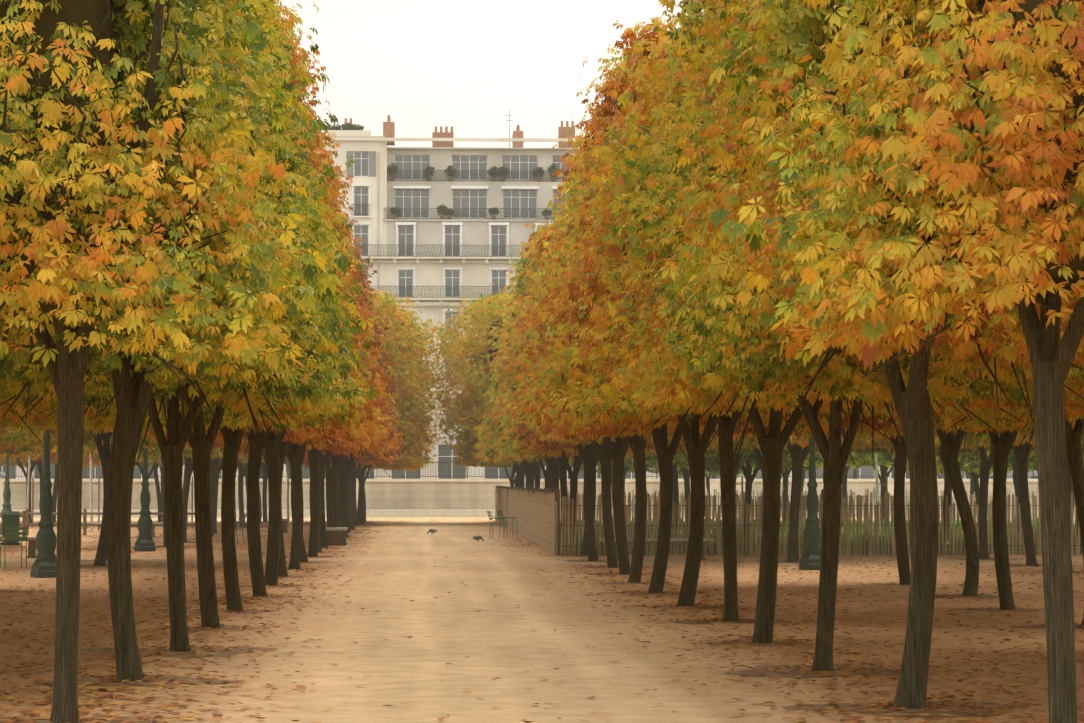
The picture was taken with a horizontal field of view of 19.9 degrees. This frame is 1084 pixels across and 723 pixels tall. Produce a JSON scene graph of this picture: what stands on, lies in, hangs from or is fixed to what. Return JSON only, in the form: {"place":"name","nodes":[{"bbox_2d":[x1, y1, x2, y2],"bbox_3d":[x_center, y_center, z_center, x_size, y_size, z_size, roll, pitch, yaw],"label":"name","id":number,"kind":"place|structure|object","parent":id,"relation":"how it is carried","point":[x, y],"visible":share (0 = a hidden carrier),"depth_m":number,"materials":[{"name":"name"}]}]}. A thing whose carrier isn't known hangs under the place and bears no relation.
{"place":"outdoors","nodes":[
{"label":"outdoors","id":0,"kind":"place"},
{"bbox_2d":[274,0,703,147],"label":"sky","id":1,"kind":"structure","parent":0,"point":[462,65],"materials":[{"name":"white"}]},
{"bbox_2d":[0,517,1083,722],"bbox_3d":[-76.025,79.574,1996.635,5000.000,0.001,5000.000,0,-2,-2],"label":"ground","id":2,"kind":"structure","parent":0,"point":[415,670],"depth_m":34.97,"materials":[{"name":"sand"}]},
{"bbox_2d":[0,455,11,534],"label":"lamp post","id":3,"kind":"object","parent":2,"relation":"on","point":[6,505],"visible":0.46,"depth_m":102.89,"materials":[{"name":"green metal"}]},
{"bbox_2d":[1,511,20,545],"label":"park bin","id":4,"kind":"object","parent":2,"relation":"on","point":[10,518],"visible":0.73,"depth_m":85.86,"materials":[{"name":"metal"}]},
{"bbox_2d":[0,525,27,568],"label":"garden chair","id":5,"kind":"object","parent":2,"relation":"on","point":[21,538],"visible":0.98,"depth_m":62.98,"materials":[{"name":"green paint"}]},
{"bbox_2d":[1,537,35,557],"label":"bench","id":6,"kind":"object","parent":2,"relation":"on","point":[31,547],"visible":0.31,"depth_m":71.71,"materials":[{"name":"stone"}]},
{"bbox_2d":[0,444,57,455],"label":"tree","id":7,"kind":"object","parent":2,"relation":"on","point":[24,449],"visible":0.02,"depth_m":77.36,"materials":[{"name":"orange plant"}]},
{"bbox_2d":[0,397,57,417],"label":"tree","id":8,"kind":"object","parent":2,"relation":"on","point":[16,403],"visible":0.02,"depth_m":35.33,"materials":[{"name":"orange plant"}]},
{"bbox_2d":[26,456,33,526],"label":"young tree","id":9,"kind":"object","parent":2,"relation":"on","point":[27,499],"visible":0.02,"depth_m":119.92,"materials":[{"name":"brown plant"}]},
{"bbox_2d":[30,428,56,577],"bbox_3d":[-9.210,1.300,57.347,0.545,5.533,0.545,0,-2,-2],"label":"lamp post","id":10,"kind":"object","parent":2,"relation":"on","point":[44,565],"visible":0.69,"depth_m":57.17,"materials":[{"name":"green metal"}]},
{"bbox_2d":[0,422,92,591],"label":"tree","id":11,"kind":"object","parent":2,"relation":"on","point":[45,427],"visible":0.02,"depth_m":51.15,"materials":[{"name":"orange plant"}]},
{"bbox_2d":[0,443,94,548],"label":"tree","id":12,"kind":"object","parent":2,"relation":"on","point":[24,454],"visible":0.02,"depth_m":81.70,"materials":[{"name":"orange plant"}]},
{"bbox_2d":[0,409,95,432],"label":"tree","id":13,"kind":"object","parent":2,"relation":"on","point":[28,420],"visible":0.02,"depth_m":44.96,"materials":[{"name":"orange plant"}]},
{"bbox_2d":[0,459,96,522],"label":"tree","id":14,"kind":"object","parent":2,"relation":"on","point":[55,487],"depth_m":134.60,"materials":[{"name":"brown plant"}]},
{"bbox_2d":[0,449,97,522],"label":"tree","id":15,"kind":"object","parent":2,"relation":"on","point":[35,458],"depth_m":124.29,"materials":[{"name":"brown plant"}]},
{"bbox_2d":[0,405,105,431],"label":"tree","id":16,"kind":"object","parent":2,"relation":"on","point":[10,414],"depth_m":40.00,"materials":[{"name":"orange plant"}]},
{"bbox_2d":[7,422,161,566],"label":"tree","id":17,"kind":"object","parent":2,"relation":"on","point":[104,451],"visible":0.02,"depth_m":64.72,"materials":[{"name":"brown plant"}]},
{"bbox_2d":[90,454,99,530],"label":"young tree","id":18,"kind":"object","parent":2,"relation":"on","point":[91,508],"visible":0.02,"depth_m":110.99,"materials":[{"name":"brown plant"}]},
{"bbox_2d":[0,509,194,535],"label":"timber rail fence","id":19,"kind":"object","parent":2,"relation":"on","point":[25,514],"visible":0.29,"depth_m":101.98,"materials":[{"name":"brown wood"}]},
{"bbox_2d":[0,427,223,560],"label":"tree","id":20,"kind":"object","parent":2,"relation":"on","point":[33,445],"depth_m":69.82,"materials":[{"name":"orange plant"}]},
{"bbox_2d":[87,448,183,521],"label":"tree","id":21,"kind":"object","parent":2,"relation":"on","point":[158,492],"depth_m":131.81,"materials":[{"name":"brown plant"}]},
{"bbox_2d":[134,447,155,551],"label":"lamp post","id":22,"kind":"object","parent":2,"relation":"on","point":[144,542],"visible":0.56,"depth_m":78.63,"materials":[{"name":"green metal"}]},
{"bbox_2d":[83,443,222,546],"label":"tree","id":23,"kind":"object","parent":2,"relation":"on","point":[187,451],"visible":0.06,"depth_m":83.75,"materials":[{"name":"brown plant"}]},
{"bbox_2d":[88,448,248,542],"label":"tree","id":24,"kind":"object","parent":2,"relation":"on","point":[188,468],"depth_m":90.00,"materials":[{"name":"brown plant"}]},
{"bbox_2d":[0,0,350,722],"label":"tree","id":25,"kind":"object","parent":2,"relation":"on","point":[124,222],"visible":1,"depth_m":21.62,"materials":[{"name":"yellow plant"}]},
{"bbox_2d":[0,0,373,688],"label":"tree","id":26,"kind":"object","parent":2,"relation":"on","point":[130,384],"visible":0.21,"depth_m":27.46,"materials":[{"name":"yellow plant"}]},
{"bbox_2d":[0,2,378,630],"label":"tree","id":27,"kind":"object","parent":2,"relation":"on","point":[200,442],"visible":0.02,"depth_m":37.24,"materials":[{"name":"green plant"}]},
{"bbox_2d":[0,0,392,656],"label":"tree","id":28,"kind":"object","parent":2,"relation":"on","point":[170,396],"visible":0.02,"depth_m":32.37,"materials":[{"name":"green plant"}]},
{"bbox_2d":[194,456,237,536],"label":"tree","id":29,"kind":"object","parent":2,"relation":"on","point":[214,463],"depth_m":99.67,"materials":[{"name":"brown plant"}]},
{"bbox_2d":[148,455,287,533],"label":"tree","id":30,"kind":"object","parent":2,"relation":"on","point":[218,468],"depth_m":104.53,"materials":[{"name":"brown plant"}]},
{"bbox_2d":[55,0,387,612],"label":"tree","id":31,"kind":"object","parent":2,"relation":"on","point":[233,430],"visible":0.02,"depth_m":42.28,"materials":[{"name":"green plant"}]},
{"bbox_2d":[191,460,264,527],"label":"tree","id":32,"kind":"object","parent":2,"relation":"on","point":[241,473],"depth_m":119.71,"materials":[{"name":"brown plant"}]},
{"bbox_2d":[104,1,395,598],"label":"tree","id":33,"kind":"object","parent":2,"relation":"on","point":[253,534],"depth_m":47.44,"materials":[{"name":"green plant"}]},
{"bbox_2d":[143,30,387,586],"bbox_3d":[-5.224,-0.697,52.682,5.089,9.669,6.605,0,-2,-2],"label":"tree","id":34,"kind":"object","parent":2,"relation":"on","point":[274,524],"depth_m":52.46,"materials":[{"name":"green plant"}]},
{"bbox_2d":[243,461,289,521],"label":"tree","id":35,"kind":"object","parent":2,"relation":"on","point":[264,491],"depth_m":134.87,"materials":[{"name":"brown plant"}]},
{"bbox_2d":[149,99,390,577],"bbox_3d":[-5.501,-0.436,57.402,5.340,9.514,6.252,0,-2,-8],"label":"tree","id":36,"kind":"object","parent":2,"relation":"on","point":[283,450],"depth_m":57.40,"materials":[{"name":"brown plant"}]},
{"bbox_2d":[189,127,391,569],"bbox_3d":[-5.583,-0.191,62.408,4.946,9.398,6.420,0,-2,-3],"label":"tree","id":37,"kind":"object","parent":2,"relation":"on","point":[296,449],"depth_m":62.20,"materials":[{"name":"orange plant"}]},
{"bbox_2d":[185,152,398,562],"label":"tree","id":38,"kind":"object","parent":2,"relation":"on","point":[343,447],"visible":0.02,"depth_m":67.46,"materials":[{"name":"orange plant"}]},
{"bbox_2d":[239,211,394,548],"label":"tree","id":39,"kind":"object","parent":2,"relation":"on","point":[323,534],"visible":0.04,"depth_m":82.23,"materials":[{"name":"brown plant"}]},
{"bbox_2d":[238,231,399,543],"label":"tree","id":40,"kind":"object","parent":2,"relation":"on","point":[329,470],"depth_m":87.13,"materials":[{"name":"orange plant"}]},
{"bbox_2d":[244,156,397,557],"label":"tree","id":41,"kind":"object","parent":2,"relation":"on","point":[313,457],"visible":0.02,"depth_m":72.58,"materials":[{"name":"orange plant"}]},
{"bbox_2d":[247,251,405,537],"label":"tree","id":42,"kind":"object","parent":2,"relation":"on","point":[343,503],"depth_m":97.07,"materials":[{"name":"orange plant"}]},
{"bbox_2d":[263,176,406,552],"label":"tree","id":43,"kind":"object","parent":2,"relation":"on","point":[387,403],"visible":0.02,"depth_m":77.61,"materials":[{"name":"orange plant"}]},
{"bbox_2d":[326,527,347,545],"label":"stone block","id":44,"kind":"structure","parent":2,"relation":"on","point":[336,536],"depth_m":85.64,"materials":[{"name":"stone"}]},
{"bbox_2d":[284,337,398,532],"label":"tree","id":45,"kind":"object","parent":2,"relation":"on","point":[374,459],"depth_m":107.13,"materials":[{"name":"brown plant"}]},
{"bbox_2d":[286,297,400,528],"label":"tree","id":46,"kind":"object","parent":2,"relation":"on","point":[352,480],"depth_m":117.23,"materials":[{"name":"brown plant"}]},
{"bbox_2d":[286,293,401,526],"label":"tree","id":47,"kind":"object","parent":2,"relation":"on","point":[355,502],"depth_m":122.31,"materials":[{"name":"brown plant"}]},
{"bbox_2d":[304,302,395,534],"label":"tree","id":48,"kind":"object","parent":2,"relation":"on","point":[346,459],"depth_m":102.16,"materials":[{"name":"brown plant"}]},
{"bbox_2d":[330,260,400,540],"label":"tree","id":49,"kind":"object","parent":2,"relation":"on","point":[335,488],"depth_m":92.56,"materials":[{"name":"orange plant"}]},
{"bbox_2d":[303,323,446,521],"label":"tree","id":50,"kind":"object","parent":2,"relation":"on","point":[410,469],"visible":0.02,"depth_m":137.26,"materials":[{"name":"orange plant"}]},
{"bbox_2d":[350,273,403,530],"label":"tree","id":51,"kind":"object","parent":2,"relation":"on","point":[351,510],"depth_m":112.26,"materials":[{"name":"orange plant"}]},
{"bbox_2d":[302,304,453,522],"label":"tree","id":52,"kind":"object","parent":2,"relation":"on","point":[396,466],"visible":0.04,"depth_m":132.22,"materials":[{"name":"orange plant"}]},
{"bbox_2d":[306,289,450,524],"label":"tree","id":53,"kind":"object","parent":2,"relation":"on","point":[404,322],"visible":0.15,"depth_m":126.82,"materials":[{"name":"yellow plant"}]},
{"bbox_2d":[418,291,540,486],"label":"tree","id":54,"kind":"object","parent":2,"relation":"on","point":[459,431],"visible":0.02,"depth_m":133.50,"materials":[{"name":"yellow plant"}]},
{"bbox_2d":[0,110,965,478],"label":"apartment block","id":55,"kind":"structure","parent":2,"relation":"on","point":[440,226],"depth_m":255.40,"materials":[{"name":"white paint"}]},
{"bbox_2d":[425,289,573,486],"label":"tree","id":56,"kind":"object","parent":2,"relation":"on","point":[479,347],"visible":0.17,"depth_m":128.16,"materials":[{"name":"yellow plant"}]},
{"bbox_2d":[474,249,539,533],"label":"tree","id":57,"kind":"object","parent":2,"relation":"on","point":[520,264],"visible":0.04,"depth_m":103.98,"materials":[{"name":"orange plant"}]},
{"bbox_2d":[0,479,1038,516],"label":"terrace wall","id":58,"kind":"structure","parent":2,"relation":"on","point":[430,498],"depth_m":155.38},
{"bbox_2d":[0,462,1037,478],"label":"terrace railing","id":59,"kind":"object","parent":58,"relation":"on","point":[467,476],"visible":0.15,"depth_m":155.80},
{"bbox_2d":[471,297,569,527],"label":"tree","id":60,"kind":"object","parent":2,"relation":"on","point":[521,475],"visible":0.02,"depth_m":118.97,"materials":[{"name":"orange plant"}]},
{"bbox_2d":[471,299,570,525],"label":"tree","id":61,"kind":"object","parent":2,"relation":"on","point":[500,462],"visible":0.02,"depth_m":123.84,"materials":[{"name":"orange plant"}]},
{"bbox_2d":[475,270,573,531],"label":"tree","id":62,"kind":"object","parent":2,"relation":"on","point":[530,472],"depth_m":109.05,"materials":[{"name":"orange plant"}]},
{"bbox_2d":[476,292,573,529],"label":"tree","id":63,"kind":"object","parent":2,"relation":"on","point":[492,458],"visible":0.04,"depth_m":114.04,"materials":[{"name":"orange plant"}]},
{"bbox_2d":[0,520,1083,722],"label":"fallen leaves","id":64,"kind":"object","parent":2,"relation":"on","point":[219,717],"visible":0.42,"depth_m":31.87,"materials":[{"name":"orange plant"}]},
{"bbox_2d":[485,233,630,539],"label":"tree","id":65,"kind":"object","parent":2,"relation":"on","point":[497,413],"visible":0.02,"depth_m":93.83,"materials":[{"name":"orange plant"}]},
{"bbox_2d":[489,254,632,536],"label":"tree","id":66,"kind":"object","parent":2,"relation":"on","point":[532,458],"depth_m":98.93,"materials":[{"name":"orange plant"}]},
{"bbox_2d":[488,223,651,543],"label":"tree","id":67,"kind":"object","parent":2,"relation":"on","point":[539,249],"visible":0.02,"depth_m":89.04,"materials":[{"name":"orange plant"}]},
{"bbox_2d":[500,226,652,546],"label":"tree","id":68,"kind":"object","parent":2,"relation":"on","point":[562,476],"depth_m":83.98,"materials":[{"name":"orange plant"}]},
{"bbox_2d":[502,205,656,550],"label":"tree","id":69,"kind":"object","parent":2,"relation":"on","point":[578,460],"visible":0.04,"depth_m":78.98,"materials":[{"name":"orange plant"}]},
{"bbox_2d":[496,173,684,555],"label":"tree","id":70,"kind":"object","parent":2,"relation":"on","point":[526,444],"visible":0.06,"depth_m":73.88,"materials":[{"name":"orange plant"}]},
{"bbox_2d":[494,129,737,561],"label":"tree","id":71,"kind":"object","parent":2,"relation":"on","point":[588,455],"visible":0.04,"depth_m":68.81,"materials":[{"name":"orange plant"}]},
{"bbox_2d":[515,44,737,584],"bbox_3d":[2.322,-0.731,54.332,5.550,9.889,6.499,0,-2,-5],"label":"tree","id":72,"kind":"object","parent":2,"relation":"on","point":[637,443],"visible":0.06,"depth_m":53.95,"materials":[{"name":"orange plant"}]},
{"bbox_2d":[512,72,752,575],"bbox_3d":[2.133,-0.579,59.541,5.402,10.025,6.637,0,-2,0],"label":"tree","id":73,"kind":"object","parent":2,"relation":"on","point":[618,451],"visible":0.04,"depth_m":59.08,"materials":[{"name":"orange plant"}]},
{"bbox_2d":[511,109,755,568],"bbox_3d":[1.973,-0.311,64.193,5.302,9.840,6.514,0,-2,-2],"label":"tree","id":74,"kind":"object","parent":2,"relation":"on","point":[604,457],"depth_m":63.69,"materials":[{"name":"orange plant"}]},
{"bbox_2d":[632,451,678,529],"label":"tree","id":75,"kind":"object","parent":2,"relation":"on","point":[675,488],"depth_m":93.07,"materials":[{"name":"brown plant"}]},
{"bbox_2d":[599,538,714,559],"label":"bench","id":76,"kind":"object","parent":2,"relation":"on","point":[672,540],"visible":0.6,"depth_m":69.79,"materials":[{"name":"stone"}]},
{"bbox_2d":[626,458,690,526],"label":"tree","id":77,"kind":"object","parent":2,"relation":"on","point":[686,474],"depth_m":102.02,"materials":[{"name":"brown plant"}]},
{"bbox_2d":[526,13,809,594],"bbox_3d":[2.320,-0.823,49.074,4.931,9.662,6.540,0,-2,-2],"label":"tree","id":78,"kind":"object","parent":2,"relation":"on","point":[665,454],"visible":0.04,"depth_m":49.00,"materials":[{"name":"orange plant"}]},
{"bbox_2d":[536,0,871,608],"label":"tree","id":79,"kind":"object","parent":2,"relation":"on","point":[583,407],"visible":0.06,"depth_m":43.62,"materials":[{"name":"orange plant"}]},
{"bbox_2d":[677,464,757,516],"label":"tree","id":80,"kind":"object","parent":2,"relation":"on","point":[708,474],"depth_m":130.76,"materials":[{"name":"green plant"}]},
{"bbox_2d":[675,448,816,488],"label":"tree","id":81,"kind":"object","parent":2,"relation":"on","point":[741,453],"depth_m":77.90,"materials":[{"name":"green plant"}]},
{"bbox_2d":[672,450,823,536],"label":"tree","id":82,"kind":"object","parent":2,"relation":"on","point":[749,476],"visible":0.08,"depth_m":81.68,"materials":[{"name":"green plant"}]},
{"bbox_2d":[564,0,948,623],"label":"tree","id":83,"kind":"object","parent":2,"relation":"on","point":[726,452],"visible":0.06,"depth_m":39.21,"materials":[{"name":"orange plant"}]},
{"bbox_2d":[582,0,965,645],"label":"tree","id":84,"kind":"object","parent":2,"relation":"on","point":[772,442],"visible":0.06,"depth_m":33.88,"materials":[{"name":"orange plant"}]},
{"bbox_2d":[682,437,866,556],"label":"tree","id":85,"kind":"object","parent":2,"relation":"on","point":[757,452],"depth_m":72.89,"materials":[{"name":"green plant"}]},
{"bbox_2d":[781,468,791,521],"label":"tree","id":86,"kind":"object","parent":2,"relation":"on","point":[785,474],"depth_m":115.13,"materials":[{"name":"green plant"}]},
{"bbox_2d":[495,486,1082,554],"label":"paling fence","id":87,"kind":"object","parent":2,"relation":"on","point":[535,512],"visible":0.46,"depth_m":74.96,"materials":[{"name":"brown wood"}]},
{"bbox_2d":[668,432,938,562],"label":"tree","id":88,"kind":"object","parent":2,"relation":"on","point":[798,455],"depth_m":67.87,"materials":[{"name":"brown plant"}]},
{"bbox_2d":[799,435,821,569],"bbox_3d":[5.461,1.493,62.309,0.545,5.533,0.545,0,-2,-2],"label":"lamp post","id":89,"kind":"object","parent":2,"relation":"on","point":[811,554],"visible":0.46,"depth_m":62.13,"materials":[{"name":"green metal"}]},
{"bbox_2d":[601,0,1083,677],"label":"tree","id":90,"kind":"object","parent":2,"relation":"on","point":[843,386],"visible":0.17,"depth_m":28.48,"materials":[{"name":"orange plant"}]},
{"bbox_2d":[815,451,894,469],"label":"tree","id":91,"kind":"object","parent":2,"relation":"on","point":[858,458],"visible":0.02,"depth_m":100.59,"materials":[{"name":"green plant"}]},
{"bbox_2d":[632,0,1083,722],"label":"tree","id":92,"kind":"object","parent":2,"relation":"on","point":[734,326],"visible":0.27,"depth_m":24.10,"materials":[{"name":"orange plant"}]},
{"bbox_2d":[754,420,963,585],"bbox_3d":[5.569,-0.669,53.080,5.418,9.654,6.344,0,-2,-2],"label":"tree","id":93,"kind":"object","parent":2,"relation":"on","point":[899,519],"depth_m":53.00,"materials":[{"name":"brown plant"}]},
{"bbox_2d":[875,453,887,532],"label":"young tree","id":94,"kind":"object","parent":2,"relation":"on","point":[877,483],"visible":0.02,"depth_m":92.03,"materials":[{"name":"brown plant"}]},
{"bbox_2d":[857,453,908,518],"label":"tree","id":95,"kind":"object","parent":2,"relation":"on","point":[884,471],"depth_m":112.88,"materials":[{"name":"green plant"}]},
{"bbox_2d":[707,0,1083,722],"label":"tree","id":96,"kind":"object","parent":2,"relation":"on","point":[967,166],"visible":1,"depth_m":17.70,"materials":[{"name":"orange plant"}]},
{"bbox_2d":[818,445,990,554],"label":"tree","id":97,"kind":"object","parent":2,"relation":"on","point":[948,487],"visible":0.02,"depth_m":75.33,"materials":[{"name":"brown plant"}]},
{"bbox_2d":[750,420,1083,597],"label":"tree","id":98,"kind":"object","parent":2,"relation":"on","point":[951,443],"visible":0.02,"depth_m":47.64,"materials":[{"name":"brown plant"}]},
{"bbox_2d":[822,413,1083,611],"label":"tree","id":99,"kind":"object","parent":2,"relation":"on","point":[1003,443],"depth_m":42.67,"materials":[{"name":"brown plant"}]},
{"bbox_2d":[874,439,1040,559],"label":"tree","id":100,"kind":"object","parent":2,"relation":"on","point":[985,466],"depth_m":70.59,"materials":[{"name":"brown plant"}]},
{"bbox_2d":[866,409,1083,630],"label":"tree","id":101,"kind":"object","parent":2,"relation":"on","point":[1074,449],"visible":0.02,"depth_m":37.70,"materials":[{"name":"brown plant"}]},
{"bbox_2d":[935,452,1036,506],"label":"tree","id":102,"kind":"object","parent":2,"relation":"on","point":[975,472],"visible":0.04,"depth_m":97.90,"materials":[{"name":"green plant"}]},
{"bbox_2d":[932,361,1083,454],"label":"tree","id":103,"kind":"object","parent":2,"relation":"on","point":[1073,410],"visible":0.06,"depth_m":32.50,"materials":[{"name":"green plant"}]},
{"bbox_2d":[934,433,1083,572],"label":"tree","id":104,"kind":"object","parent":2,"relation":"on","point":[973,439],"depth_m":60.43,"materials":[{"name":"green plant"}]},
{"bbox_2d":[958,452,1083,532],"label":"tree","id":105,"kind":"object","parent":2,"relation":"on","point":[977,460],"visible":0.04,"depth_m":88.72,"materials":[{"name":"green plant"}]},
{"bbox_2d":[977,440,1073,565],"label":"tree","id":106,"kind":"object","parent":2,"relation":"on","point":[1025,510],"depth_m":65.25,"materials":[{"name":"brown plant"}]},
{"bbox_2d":[979,430,1083,577],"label":"tree","id":107,"kind":"object","parent":2,"relation":"on","point":[1018,439],"depth_m":56.46,"materials":[{"name":"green plant"}]},
{"bbox_2d":[520,517,1081,554],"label":"fence","id":108,"kind":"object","parent":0,"point":[880,552],"depth_m":77.10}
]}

